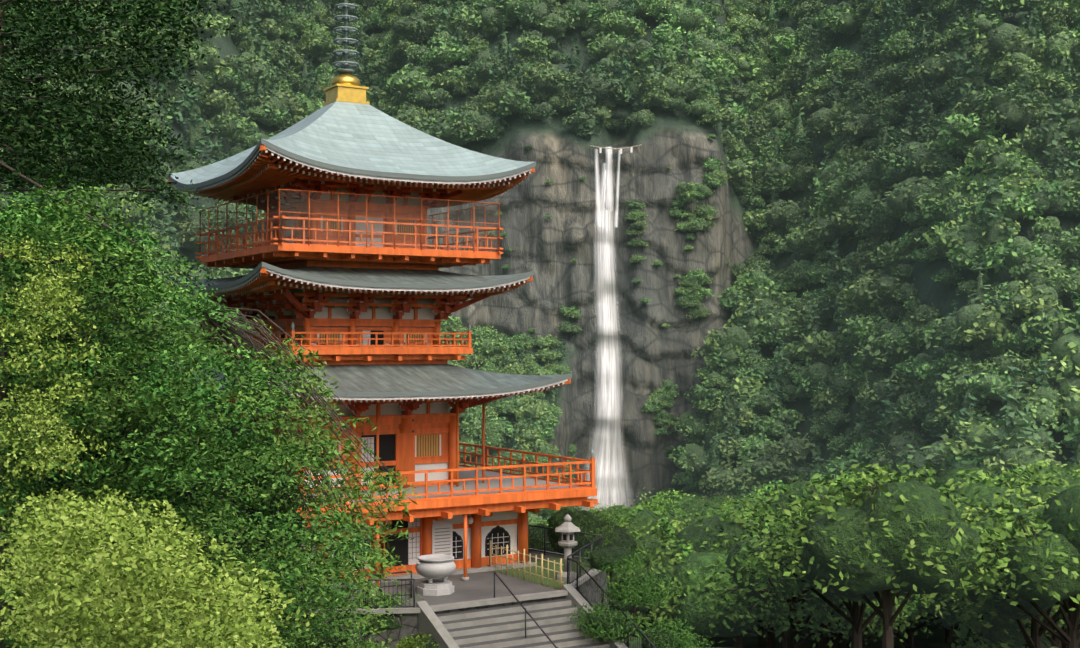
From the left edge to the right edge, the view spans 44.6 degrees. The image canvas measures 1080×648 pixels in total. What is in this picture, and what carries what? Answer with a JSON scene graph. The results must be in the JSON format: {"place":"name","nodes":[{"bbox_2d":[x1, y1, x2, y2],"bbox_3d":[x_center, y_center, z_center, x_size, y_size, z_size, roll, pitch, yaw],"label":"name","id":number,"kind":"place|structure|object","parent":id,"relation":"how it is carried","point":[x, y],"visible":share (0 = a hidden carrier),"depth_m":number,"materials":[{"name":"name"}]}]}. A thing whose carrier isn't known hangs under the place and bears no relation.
{"place":"outdoors","nodes":[
{"label":"outdoors","id":0,"kind":"place"},
{"bbox_2d":[0,0,1079,517],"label":"mountain side","id":1,"kind":"structure","parent":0,"point":[652,352],"depth_m":451.24,"materials":[{"name":"stone"}]},
{"bbox_2d":[0,0,1079,526],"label":"forested hillside","id":2,"kind":"structure","parent":1,"relation":"on","point":[956,198],"depth_m":428.12,"materials":[{"name":"green plant"}]},
{"bbox_2d":[0,0,1079,514],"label":"forest trees","id":3,"kind":"object","parent":1,"relation":"on","point":[1016,420],"visible":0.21,"depth_m":425.28,"materials":[{"name":"green plant"}]},
{"bbox_2d":[583,147,633,510],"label":"waterfall","id":4,"kind":"structure","parent":1,"relation":"on","point":[606,481],"depth_m":441.66,"materials":[{"name":"liquid"}]},
{"bbox_2d":[590,144,641,153],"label":"shimenawa rope","id":5,"kind":"object","parent":4,"relation":"attached to","point":[631,149],"visible":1,"depth_m":446.85,"materials":[{"name":"white fabric"}]},
{"bbox_2d":[621,611,1079,647],"bbox_3d":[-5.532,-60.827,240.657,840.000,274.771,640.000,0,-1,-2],"label":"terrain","id":6,"kind":"structure","parent":0,"point":[936,638],"depth_m":101.78,"materials":[{"name":"green plant"}]},
{"bbox_2d":[0,0,235,214],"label":"cedar tree","id":7,"kind":"object","parent":6,"relation":"on","point":[47,120],"visible":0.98,"depth_m":32.87,"materials":[{"name":"green plant"}]},
{"bbox_2d":[0,236,314,647],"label":"tree","id":8,"kind":"object","parent":6,"relation":"on","point":[135,571],"visible":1,"depth_m":16.26,"materials":[{"name":"green plant"}]},
{"bbox_2d":[0,5,392,647],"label":"tree","id":9,"kind":"object","parent":6,"relation":"on","point":[184,445],"visible":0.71,"depth_m":26.53,"materials":[{"name":"green plant"}]},
{"bbox_2d":[191,306,420,614],"bbox_3d":[-5.742,3.516,32.657,5.849,8.008,6.696,0,-1,-2],"label":"foliage","id":10,"kind":"object","parent":9,"relation":"attached to","point":[304,392],"visible":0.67,"depth_m":31.95,"materials":[{"name":"green plant"}]},
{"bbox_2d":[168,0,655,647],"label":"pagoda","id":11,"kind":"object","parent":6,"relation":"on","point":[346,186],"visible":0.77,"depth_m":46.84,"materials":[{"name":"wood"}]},
{"bbox_2d":[277,496,649,647],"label":"garden shrubs","id":12,"kind":"object","parent":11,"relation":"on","point":[598,522],"visible":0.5,"depth_m":50.95,"materials":[{"name":"green plant"}]},
{"bbox_2d":[566,544,712,647],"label":"bush","id":13,"kind":"object","parent":6,"relation":"on","point":[610,624],"visible":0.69,"depth_m":41.02,"materials":[{"name":"green plant"}]},
{"bbox_2d":[528,454,1079,647],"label":"valley trees","id":14,"kind":"object","parent":6,"relation":"on","point":[993,556],"visible":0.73,"depth_m":58.62,"materials":[{"name":"green plant"}]}
]}

